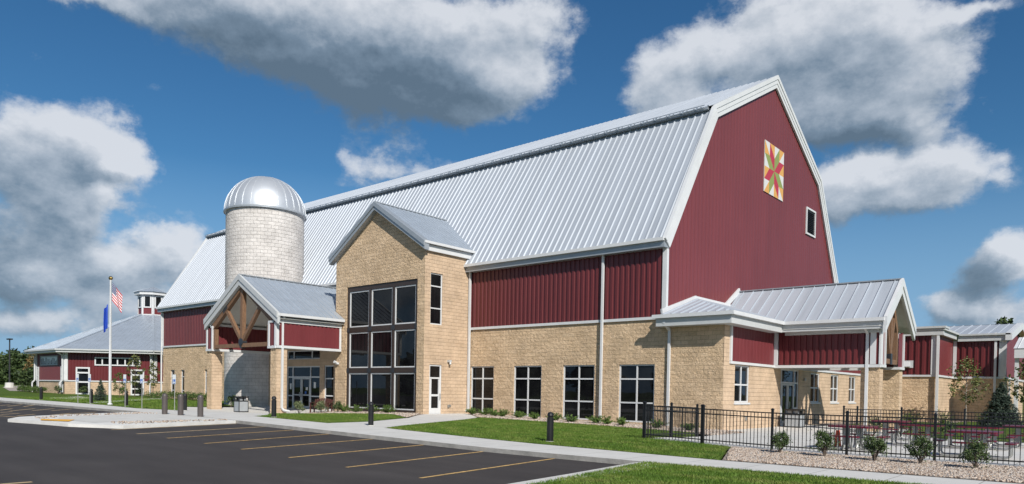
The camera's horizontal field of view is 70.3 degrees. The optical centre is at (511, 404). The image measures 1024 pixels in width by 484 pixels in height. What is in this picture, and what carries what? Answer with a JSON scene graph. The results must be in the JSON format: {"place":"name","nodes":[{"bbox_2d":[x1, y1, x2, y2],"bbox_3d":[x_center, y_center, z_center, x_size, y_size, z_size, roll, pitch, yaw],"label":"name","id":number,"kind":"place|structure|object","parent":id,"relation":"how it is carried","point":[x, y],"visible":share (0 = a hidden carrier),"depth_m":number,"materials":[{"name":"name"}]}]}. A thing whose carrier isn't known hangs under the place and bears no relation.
{"place":"outdoors","nodes":[
{"label":"outdoors","id":0,"kind":"place"},
{"bbox_2d":[3,385,26,390],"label":"road","id":1,"kind":"structure","parent":0,"point":[13,389],"depth_m":106.21,"materials":[{"name":"concrete"}]},
{"bbox_2d":[5,338,13,387],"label":"lamp post","id":2,"kind":"object","parent":1,"relation":"on","point":[9,384],"visible":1,"depth_m":118.37,"materials":[{"name":"metal"}]},
{"bbox_2d":[0,383,233,409],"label":"lawn","id":3,"kind":"structure","parent":0,"point":[4,392],"depth_m":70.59,"materials":[{"name":"plant"}]},
{"bbox_2d":[0,348,22,384],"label":"tree","id":4,"kind":"object","parent":3,"relation":"on","point":[4,366],"visible":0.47,"depth_m":183.12,"materials":[{"name":"green plant"}]},
{"bbox_2d":[10,346,32,381],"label":"tree","id":5,"kind":"object","parent":3,"relation":"on","point":[23,357],"visible":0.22,"depth_m":181.68,"materials":[{"name":"green plant"}]},
{"bbox_2d":[15,367,36,388],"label":"dark shrub tree","id":6,"kind":"object","parent":3,"relation":"on","point":[28,373],"visible":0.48,"depth_m":103.96,"materials":[{"name":"green plant"}]},
{"bbox_2d":[23,346,35,369],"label":"autumn tree","id":7,"kind":"object","parent":3,"relation":"on","point":[29,361],"visible":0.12,"depth_m":110.80,"materials":[{"name":"brown plant"}]},
{"bbox_2d":[24,287,166,395],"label":"round barn","id":8,"kind":"structure","parent":3,"relation":"on","point":[62,362],"depth_m":78.90,"materials":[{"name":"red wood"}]},
{"bbox_2d":[40,355,57,365],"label":"display window","id":9,"kind":"structure","parent":8,"relation":"in","point":[44,360],"depth_m":81.10,"materials":[{"name":"glass"}]},
{"bbox_2d":[76,367,89,393],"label":"glazed door","id":10,"kind":"structure","parent":8,"relation":"in","point":[83,372],"depth_m":78.21,"materials":[{"name":"black glass"}]},
{"bbox_2d":[95,357,140,365],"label":"strip window","id":11,"kind":"structure","parent":8,"relation":"in","point":[99,361],"depth_m":78.40,"materials":[{"name":"black glass"}]},
{"bbox_2d":[131,369,143,394],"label":"glazed door","id":12,"kind":"structure","parent":8,"relation":"in","point":[139,384],"depth_m":78.63,"materials":[{"name":"black glass"}]},
{"bbox_2d":[144,295,151,307],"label":"cupola window","id":13,"kind":"structure","parent":8,"relation":"in","point":[147,298],"depth_m":87.82,"materials":[{"name":"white glass"}]},
{"bbox_2d":[154,296,161,307],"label":"cupola window","id":14,"kind":"structure","parent":8,"relation":"in","point":[157,299],"depth_m":88.23,"materials":[{"name":"white glass"}]},
{"bbox_2d":[93,379,107,400],"bbox_3d":[-31.488,-1.094,55.568,1.118,1.786,1.219,2,1,41],"label":"spruce tree","id":15,"kind":"object","parent":3,"relation":"on","point":[99,397],"visible":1,"depth_m":55.49,"materials":[{"name":"green plant"}]},
{"bbox_2d":[107,276,112,404],"bbox_3d":[-25.969,-4.159,46.966,0.320,8.310,0.312,2,1,41],"label":"flagpole","id":16,"kind":"object","parent":3,"relation":"on","point":[110,342],"visible":0.98,"depth_m":46.91,"materials":[{"name":"silver metal"}]},
{"bbox_2d":[103,304,107,331],"bbox_3d":[-26.220,-5.577,46.894,0.244,1.860,0.152,1,1,-18],"label":"state flag","id":17,"kind":"object","parent":16,"relation":"hanging from","point":[105,322],"visible":1,"depth_m":46.87,"materials":[{"name":"fabric"}]},
{"bbox_2d":[112,283,121,312],"bbox_3d":[-25.513,-6.917,46.924,0.604,1.958,0.125,1,1,-10],"label":"american flag","id":18,"kind":"object","parent":16,"relation":"attached to","point":[116,297],"visible":1,"depth_m":46.92,"materials":[{"name":"fabric"}]},
{"bbox_2d":[112,372,127,397],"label":"maple tree","id":19,"kind":"object","parent":3,"relation":"on","point":[116,385],"visible":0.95,"depth_m":68.18,"materials":[{"name":"green plant"}]},
{"bbox_2d":[126,354,145,396],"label":"maple tree","id":20,"kind":"object","parent":3,"relation":"on","point":[133,371],"visible":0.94,"depth_m":73.51,"materials":[{"name":"green plant"}]},
{"bbox_2d":[145,360,159,393],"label":"maple tree","id":21,"kind":"object","parent":3,"relation":"on","point":[151,373],"visible":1,"depth_m":71.91,"materials":[{"name":"green plant"}]},
{"bbox_2d":[0,402,619,483],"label":"parking lot","id":22,"kind":"structure","parent":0,"point":[41,454],"depth_m":17.88,"materials":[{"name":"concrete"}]},
{"bbox_2d":[8,412,235,428],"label":"island kerb","id":23,"kind":"structure","parent":22,"relation":"on","point":[34,420],"depth_m":27.20,"materials":[{"name":"concrete"}]},
{"bbox_2d":[35,412,226,423],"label":"pebbles","id":24,"kind":"object","parent":23,"relation":"on","point":[142,421],"visible":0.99,"depth_m":29.14,"materials":[{"name":"stone"}]},
{"bbox_2d":[58,413,217,421],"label":"island path","id":25,"kind":"structure","parent":23,"relation":"on","point":[128,417],"depth_m":30.33,"materials":[{"name":"concrete"}]},
{"bbox_2d":[162,393,167,413],"bbox_3d":[-16.388,-0.007,34.286,0.250,1.085,0.247,2,1,41],"label":"security bollard","id":26,"kind":"object","parent":25,"relation":"on","point":[164,403],"visible":0.95,"depth_m":34.18,"materials":[{"name":"metal"}]},
{"bbox_2d":[178,394,183,414],"bbox_3d":[-15.304,0.031,33.553,0.250,1.085,0.248,1,1,-22],"label":"security bollard","id":27,"kind":"object","parent":25,"relation":"on","point":[180,404],"visible":0.96,"depth_m":33.45,"materials":[{"name":"metal"}]},
{"bbox_2d":[197,395,203,416],"bbox_3d":[-13.949,0.081,32.523,0.248,1.085,0.250,1,1,5],"label":"security bollard","id":28,"kind":"object","parent":25,"relation":"on","point":[200,399],"visible":0.94,"depth_m":32.43,"materials":[{"name":"metal"}]},
{"bbox_2d":[0,405,250,483],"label":"pale parking lines","id":29,"kind":"object","parent":22,"relation":"on","point":[112,429],"visible":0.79,"depth_m":27.70,"materials":[{"name":"paint"}]},
{"bbox_2d":[174,430,554,477],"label":"yellow parking lines","id":30,"kind":"object","parent":22,"relation":"on","point":[375,449],"visible":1,"depth_m":19.58,"materials":[{"name":"paint"}]},
{"bbox_2d":[259,414,405,422],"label":"lawn","id":31,"kind":"structure","parent":0,"point":[333,418],"depth_m":33.87,"materials":[{"name":"plant"}]},
{"bbox_2d":[271,396,276,416],"bbox_3d":[-11.020,0.088,33.633,0.280,1.005,0.280,1,1,-5],"label":"light bollard","id":32,"kind":"object","parent":31,"relation":"on","point":[273,407],"visible":0.94,"depth_m":33.54,"materials":[{"name":"metal"}]},
{"bbox_2d":[0,397,1016,483],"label":"sidewalk","id":33,"kind":"structure","parent":0,"point":[379,430],"depth_m":23.33,"materials":[{"name":"concrete"}]},
{"bbox_2d":[234,396,248,411],"bbox_3d":[-17.410,-0.041,46.691,0.664,1.020,0.664,2,1,41],"label":"litter bin","id":34,"kind":"object","parent":33,"relation":"on","point":[241,403],"visible":0.94,"depth_m":46.48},
{"bbox_2d":[203,274,344,413],"bbox_3d":[-14.789,-3.554,48.900,10.120,9.290,8.510,2,1,41],"label":"entrance porch","id":35,"kind":"object","parent":33,"relation":"on","point":[292,329],"visible":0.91,"depth_m":46.52,"materials":[{"name":"stone"}]},
{"bbox_2d":[287,366,319,409],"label":"entry doors","id":36,"kind":"structure","parent":35,"relation":"in","point":[303,382],"depth_m":50.35,"materials":[{"name":"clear glass"}]},
{"bbox_2d":[288,350,319,359],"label":"window","id":37,"kind":"structure","parent":35,"relation":"in","point":[301,354],"depth_m":50.35,"materials":[{"name":"black glass"}]},
{"bbox_2d":[324,365,333,409],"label":"window","id":38,"kind":"structure","parent":35,"relation":"in","point":[329,369],"depth_m":48.38,"materials":[{"name":"black glass"}]},
{"bbox_2d":[309,398,332,412],"bbox_3d":[-12.012,0.037,45.782,1.360,0.923,0.693,1,1,16],"label":"bench","id":39,"kind":"object","parent":33,"relation":"on","point":[328,404],"visible":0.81,"depth_m":45.95,"materials":[{"name":"wood"}]},
{"bbox_2d":[367,402,373,425],"bbox_3d":[-5.754,0.366,29.643,0.280,1.005,0.280,1,1,18],"label":"light bollard","id":40,"kind":"object","parent":33,"relation":"on","point":[371,414],"visible":0.94,"depth_m":29.56,"materials":[{"name":"metal"}]},
{"bbox_2d":[0,0,1023,354],"label":"sky","id":41,"kind":"structure","parent":0,"point":[128,127],"materials":[{"name":"blue"}]},
{"bbox_2d":[84,402,1023,483],"bbox_3d":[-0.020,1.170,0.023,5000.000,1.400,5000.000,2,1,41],"label":"ground","id":42,"kind":"structure","parent":0,"point":[723,455],"depth_m":21.05,"materials":[{"name":"plant"}]},
{"bbox_2d":[223,176,306,406],"bbox_3d":[-18.885,-8.195,55.495,6.000,18.170,6.000,2,1,41],"label":"silo","id":43,"kind":"object","parent":42,"relation":"on","point":[266,218],"visible":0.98,"depth_m":52.96,"materials":[{"name":"brick"}]},
{"bbox_2d":[328,201,475,416],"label":"entrance tower","id":44,"kind":"structure","parent":42,"relation":"on","point":[402,288],"depth_m":43.31,"materials":[{"name":"brick"}]},
{"bbox_2d":[349,373,367,407],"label":"window","id":45,"kind":"structure","parent":44,"relation":"in","point":[358,382],"depth_m":45.46,"materials":[{"name":"black glass"}]},
{"bbox_2d":[349,332,368,367],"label":"window","id":46,"kind":"structure","parent":44,"relation":"in","point":[358,348],"depth_m":45.43,"materials":[{"name":"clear glass"}]},
{"bbox_2d":[350,290,368,327],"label":"window","id":47,"kind":"structure","parent":44,"relation":"in","point":[359,300],"depth_m":45.36,"materials":[{"name":"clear glass"}]},
{"bbox_2d":[370,373,390,408],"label":"window","id":48,"kind":"structure","parent":44,"relation":"in","point":[380,391],"depth_m":44.05,"materials":[{"name":"black glass"}]},
{"bbox_2d":[371,330,391,367],"bbox_3d":[-7.853,-3.358,43.964,1.980,2.210,0.130,2,1,41],"label":"window","id":49,"kind":"structure","parent":44,"relation":"in","point":[381,341],"depth_m":43.99,"materials":[{"name":"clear glass"}]},
{"bbox_2d":[371,287,392,325],"bbox_3d":[-7.809,-5.917,43.914,1.980,2.230,0.130,2,1,41],"label":"window","id":50,"kind":"structure","parent":44,"relation":"in","point":[381,315],"depth_m":43.95,"materials":[{"name":"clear glass"}]},
{"bbox_2d":[394,373,414,409],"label":"window","id":51,"kind":"structure","parent":44,"relation":"in","point":[404,383],"depth_m":42.63,"materials":[{"name":"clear glass"}]},
{"bbox_2d":[394,329,414,367],"bbox_3d":[-6.230,-3.303,42.572,1.860,2.210,0.130,2,1,41],"label":"window","id":52,"kind":"structure","parent":44,"relation":"in","point":[404,349],"depth_m":42.61,"materials":[{"name":"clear glass"}]},
{"bbox_2d":[395,284,415,324],"bbox_3d":[-6.185,-5.862,42.522,1.860,2.230,0.130,2,1,41],"label":"window","id":53,"kind":"structure","parent":44,"relation":"in","point":[405,296],"depth_m":42.54,"materials":[{"name":"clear glass"}]},
{"bbox_2d":[429,364,440,413],"bbox_3d":[-4.477,-0.843,42.094,0.248,2.990,0.970,2,1,41],"label":"side door","id":54,"kind":"structure","parent":44,"relation":"in","point":[435,370],"depth_m":42.16,"materials":[{"name":"white glass"}]},
{"bbox_2d":[430,273,441,324],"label":"window","id":55,"kind":"structure","parent":44,"relation":"in","point":[436,279],"depth_m":42.07,"materials":[{"name":"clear glass"}]},
{"bbox_2d":[156,75,838,429],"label":"barn","id":56,"kind":"structure","parent":42,"relation":"on","point":[596,247],"depth_m":41.35,"materials":[{"name":"metal"}]},
{"bbox_2d":[171,370,173,392],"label":"window","id":57,"kind":"structure","parent":56,"relation":"in","point":[172,371],"depth_m":70.24,"materials":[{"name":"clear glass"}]},
{"bbox_2d":[471,366,493,413],"bbox_3d":[-1.724,-0.858,43.527,1.880,2.920,0.130,2,1,41],"label":"window","id":58,"kind":"structure","parent":56,"relation":"in","point":[482,377],"depth_m":43.50,"materials":[{"name":"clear glass"}]},
{"bbox_2d":[514,365,541,417],"bbox_3d":[0.932,-0.768,41.249,2.040,2.920,0.130,2,1,41],"label":"window","id":59,"kind":"structure","parent":56,"relation":"in","point":[527,379],"depth_m":41.21,"materials":[{"name":"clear glass"}]},
{"bbox_2d":[563,365,594,419],"bbox_3d":[3.610,-0.677,38.951,2.060,2.920,0.130,2,1,41],"label":"window","id":60,"kind":"structure","parent":56,"relation":"in","point":[578,380],"depth_m":38.91,"materials":[{"name":"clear glass"}]},
{"bbox_2d":[619,364,654,422],"bbox_3d":[6.315,-0.585,36.631,2.070,2.920,0.130,2,1,41],"label":"window","id":61,"kind":"structure","parent":56,"relation":"in","point":[636,381],"depth_m":36.67,"materials":[{"name":"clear glass"}]},
{"bbox_2d":[292,411,742,434],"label":"pebbles","id":62,"kind":"object","parent":42,"relation":"on","point":[638,426],"visible":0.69,"depth_m":37.24,"materials":[{"name":"gravel"}]},
{"bbox_2d":[291,401,305,412],"bbox_3d":[-12.449,0.038,42.327,1.083,1.003,1.028,1,1,-9],"label":"shrub","id":63,"kind":"object","parent":62,"relation":"on","point":[298,406],"visible":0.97,"depth_m":42.16,"materials":[{"name":"green plant"}]},
{"bbox_2d":[312,399,335,412],"bbox_3d":[-11.505,0.088,43.454,1.378,0.882,1.344,2,1,41],"label":"shrub","id":64,"kind":"object","parent":62,"relation":"on","point":[319,407],"visible":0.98,"depth_m":43.48,"materials":[{"name":"green plant"}]},
{"bbox_2d":[510,462,671,483],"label":"kerb","id":65,"kind":"structure","parent":42,"relation":"on","point":[544,479],"depth_m":14.55,"materials":[{"name":"concrete"}]},
{"bbox_2d":[652,288,860,429],"bbox_3d":[16.887,-2.469,43.765,4.130,8.412,26.460,2,1,41],"label":"patio annex","id":66,"kind":"object","parent":42,"relation":"on","point":[755,379],"visible":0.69,"depth_m":36.50,"materials":[{"name":"brick"}]},
{"bbox_2d":[734,365,749,404],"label":"window","id":67,"kind":"structure","parent":66,"relation":"in","point":[741,372],"depth_m":35.19,"materials":[{"name":"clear glass"}]},
{"bbox_2d":[780,369,797,425],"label":"patio doors","id":68,"kind":"structure","parent":66,"relation":"in","point":[789,378],"depth_m":39.96,"materials":[{"name":"grey glass"}]},
{"bbox_2d":[810,373,820,403],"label":"window","id":69,"kind":"structure","parent":66,"relation":"in","point":[814,392],"depth_m":43.29,"materials":[{"name":"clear glass"}]},
{"bbox_2d":[830,375,838,403],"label":"window","id":70,"kind":"structure","parent":66,"relation":"in","point":[834,378],"depth_m":46.03,"materials":[{"name":"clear glass"}]},
{"bbox_2d":[848,376,855,403],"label":"window","id":71,"kind":"structure","parent":66,"relation":"in","point":[851,399],"depth_m":49.04,"materials":[{"name":"clear glass"}]},
{"bbox_2d":[722,446,1023,483],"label":"gravel bed","id":72,"kind":"object","parent":42,"relation":"on","point":[725,456],"visible":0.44,"depth_m":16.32,"materials":[{"name":"gravel"}]},
{"bbox_2d":[764,430,796,452],"bbox_3d":[7.777,0.935,20.964,0.809,0.948,1.083,2,1,41],"label":"bush","id":73,"kind":"object","parent":72,"relation":"on","point":[777,441],"visible":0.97,"depth_m":20.86,"materials":[{"name":"green plant"}]},
{"bbox_2d":[804,428,847,455],"bbox_3d":[8.642,0.998,20.002,1.045,0.892,1.317,1,1,2],"label":"bush","id":74,"kind":"object","parent":72,"relation":"on","point":[827,440],"visible":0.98,"depth_m":19.92,"materials":[{"name":"green plant"}]},
{"bbox_2d":[848,430,895,460],"bbox_3d":[9.379,1.053,18.853,1.038,0.854,1.126,0,1,-25],"label":"bush","id":75,"kind":"object","parent":72,"relation":"on","point":[878,445],"visible":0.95,"depth_m":18.81,"materials":[{"name":"green plant"}]},
{"bbox_2d":[897,428,939,463],"bbox_3d":[10.197,1.045,18.229,0.931,0.921,1.023,2,1,41],"label":"bush","id":76,"kind":"object","parent":72,"relation":"on","point":[926,447],"visible":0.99,"depth_m":18.15,"materials":[{"name":"green plant"}]},
{"bbox_2d":[954,433,996,467],"bbox_3d":[11.010,1.093,17.324,0.946,0.892,1.080,1,1,-12],"label":"bush","id":77,"kind":"object","parent":72,"relation":"on","point":[970,455],"visible":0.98,"depth_m":17.22,"materials":[{"name":"green plant"}]},
{"bbox_2d":[902,323,1023,421],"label":"wing","id":78,"kind":"structure","parent":42,"relation":"on","point":[933,354],"depth_m":52.52,"materials":[{"name":"brick"}]},
{"bbox_2d":[995,316,1013,323],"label":"tree","id":79,"kind":"object","parent":42,"relation":"on","point":[1001,320],"visible":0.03,"depth_m":139.29,"materials":[{"name":"green plant"}]},
{"bbox_2d":[1013,337,1023,420],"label":"side canopy","id":80,"kind":"object","parent":42,"relation":"on","point":[1019,349],"visible":0.74,"depth_m":49.28,"materials":[{"name":"metal"}]},
{"bbox_2d":[260,413,930,483],"bbox_3d":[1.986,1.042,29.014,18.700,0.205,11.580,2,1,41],"label":"lawn","id":81,"kind":"structure","parent":0,"point":[726,448],"depth_m":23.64,"materials":[{"name":"plant"}]},
{"bbox_2d":[547,412,553,441],"bbox_3d":[1.252,0.722,23.766,0.280,1.005,0.280,2,1,41],"label":"light bollard","id":82,"kind":"object","parent":81,"relation":"on","point":[550,425],"visible":0.94,"depth_m":23.68,"materials":[{"name":"metal"}]},
{"bbox_2d":[644,401,702,442],"bbox_3d":[5.365,0.616,24.255,2.184,1.433,0.084,2,1,41],"label":"metal fence","id":83,"kind":"object","parent":81,"relation":"on","point":[666,411],"visible":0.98,"depth_m":24.25,"materials":[{"name":"metal"}]},
{"bbox_2d":[541,465,877,483],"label":"lawn","id":84,"kind":"structure","parent":0,"point":[703,478],"depth_m":14.33,"materials":[{"name":"plant"}]},
{"bbox_2d":[653,425,1023,466],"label":"patio","id":85,"kind":"structure","parent":0,"point":[813,442],"depth_m":24.93,"materials":[{"name":"concrete"}]},
{"bbox_2d":[642,401,698,437],"bbox_3d":[5.833,0.606,26.490,0.084,1.484,4.084,2,1,41],"label":"metal fence","id":86,"kind":"object","parent":85,"relation":"on","point":[681,433],"visible":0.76,"depth_m":26.44,"materials":[{"name":"metal"}]},
{"bbox_2d":[784,409,804,427],"bbox_3d":[14.892,0.701,38.284,0.804,0.980,0.804,2,1,41],"label":"litter bin","id":87,"kind":"object","parent":85,"relation":"on","point":[795,422],"visible":0.77,"depth_m":38.01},
{"bbox_2d":[731,278,915,431],"bbox_3d":[16.208,-2.309,39.008,8.500,8.254,6.054,2,1,41],"label":"patio porch","id":88,"kind":"object","parent":85,"relation":"on","point":[864,327],"visible":0.89,"depth_m":36.71,"materials":[{"name":"metal"}]},
{"bbox_2d":[822,424,890,450],"bbox_3d":[10.809,1.029,23.013,2.000,0.753,2.000,2,1,41],"label":"picnic table","id":89,"kind":"object","parent":85,"relation":"on","point":[858,438],"visible":0.47,"depth_m":22.73,"materials":[{"name":"metal"}]},
{"bbox_2d":[702,404,1023,464],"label":"metal fence","id":90,"kind":"object","parent":85,"relation":"on","point":[847,421],"visible":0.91,"depth_m":20.61,"materials":[{"name":"metal"}]},
{"bbox_2d":[865,420,921,440],"bbox_3d":[15.015,0.990,28.759,2.000,0.753,2.000,2,1,41],"label":"picnic table","id":91,"kind":"object","parent":85,"relation":"on","point":[891,429],"visible":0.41,"depth_m":28.63,"materials":[{"name":"metal"}]},
{"bbox_2d":[888,424,956,446],"bbox_3d":[14.221,1.046,25.224,2.000,0.753,2.000,2,1,41],"label":"picnic table","id":92,"kind":"object","parent":85,"relation":"on","point":[927,432],"visible":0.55,"depth_m":24.93,"materials":[{"name":"metal"}]},
{"bbox_2d":[842,406,1023,441],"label":"metal fence","id":93,"kind":"object","parent":85,"relation":"on","point":[916,414],"visible":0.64,"depth_m":30.14,"materials":[{"name":"metal"}]},
{"bbox_2d":[937,429,1018,458],"bbox_3d":[13.248,1.115,20.789,2.000,0.753,2.000,2,1,41],"label":"picnic table","id":94,"kind":"object","parent":85,"relation":"on","point":[983,433],"visible":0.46,"depth_m":20.58,"materials":[{"name":"metal"}]},
{"bbox_2d":[946,426,1017,449],"bbox_3d":[15.641,1.089,24.269,2.000,0.753,2.000,2,1,41],"label":"picnic table","id":95,"kind":"object","parent":85,"relation":"on","point":[989,437],"visible":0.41,"depth_m":23.99,"materials":[{"name":"metal"}]},
{"bbox_2d":[807,422,1023,442],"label":"lawn","id":96,"kind":"structure","parent":0,"point":[1012,430],"depth_m":37.68,"materials":[{"name":"plant"}]},
{"bbox_2d":[811,421,977,424],"bbox_3d":[27.689,1.199,48.191,8.250,0.008,22.800,2,1,41],"label":"gravel strip","id":97,"kind":"object","parent":96,"relation":"on","point":[858,422],"visible":0.12,"depth_m":44.77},
{"bbox_2d":[946,356,990,414],"bbox_3d":[29.557,-0.895,47.123,2.564,4.573,2.459,2,1,41],"label":"maple tree","id":98,"kind":"object","parent":96,"relation":"on","point":[959,376],"visible":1,"depth_m":47.09,"materials":[{"name":"plant"}]},
{"bbox_2d":[976,381,1023,425],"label":"spruce tree","id":99,"kind":"object","parent":96,"relation":"on","point":[1001,399],"visible":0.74,"depth_m":43.67,"materials":[{"name":"green plant"}]},
{"bbox_2d":[1002,359,1023,402],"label":"maple tree","id":100,"kind":"object","parent":96,"relation":"on","point":[1019,387],"visible":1,"depth_m":39.61,"materials":[{"name":"plant"}]},
{"bbox_2d":[939,421,959,433],"bbox_3d":[18.481,0.939,30.707,0.784,0.940,1.198,1,1,11],"label":"shrub","id":101,"kind":"object","parent":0,"point":[948,427],"visible":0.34,"depth_m":30.63,"materials":[{"name":"green plant"}]},
{"bbox_2d":[993,425,1023,447],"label":"picnic table","id":102,"kind":"object","parent":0,"point":[1018,430],"visible":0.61,"depth_m":25.51,"materials":[{"name":"metal"}]},
{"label":"gravel strip","id":103,"kind":"structure","parent":0,"visible":0},
{"bbox_2d":[333,401,346,411],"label":"shrub","id":104,"kind":"object","parent":103,"relation":"on","point":[337,404],"visible":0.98,"depth_m":44.73,"materials":[{"name":"green plant"}]},
{"bbox_2d":[381,404,395,412],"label":"juniper shrub","id":105,"kind":"object","parent":103,"relation":"on","point":[385,409],"visible":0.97,"depth_m":41.66,"materials":[{"name":"green plant"}]},
{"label":"gravel strip","id":106,"kind":"structure","parent":0,"visible":0},
{"bbox_2d":[493,408,509,416],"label":"juniper shrub","id":107,"kind":"object","parent":106,"relation":"on","point":[501,413],"visible":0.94,"depth_m":40.16,"materials":[{"name":"green plant"}]},
{"bbox_2d":[511,410,527,417],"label":"juniper shrub","id":108,"kind":"object","parent":106,"relation":"on","point":[518,414],"visible":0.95,"depth_m":39.41,"materials":[{"name":"green plant"}]},
{"bbox_2d":[528,411,539,418],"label":"juniper shrub","id":109,"kind":"object","parent":106,"relation":"on","point":[534,415],"visible":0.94,"depth_m":38.41,"materials":[{"name":"green plant"}]},
{"bbox_2d":[562,414,578,421],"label":"juniper shrub","id":110,"kind":"object","parent":106,"relation":"on","point":[571,418],"visible":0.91,"depth_m":36.58,"materials":[{"name":"green plant"}]},
{"bbox_2d":[585,415,605,422],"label":"juniper shrub","id":111,"kind":"object","parent":106,"relation":"on","point":[594,419],"visible":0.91,"depth_m":36.11,"materials":[{"name":"green plant"}]},
{"bbox_2d":[599,416,612,423],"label":"juniper shrub","id":112,"kind":"object","parent":106,"relation":"on","point":[606,421],"visible":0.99,"depth_m":35.57,"materials":[{"name":"green plant"}]},
{"bbox_2d":[614,417,628,425],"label":"juniper shrub","id":113,"kind":"object","parent":106,"relation":"on","point":[621,421],"visible":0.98,"depth_m":34.82,"materials":[{"name":"green plant"}]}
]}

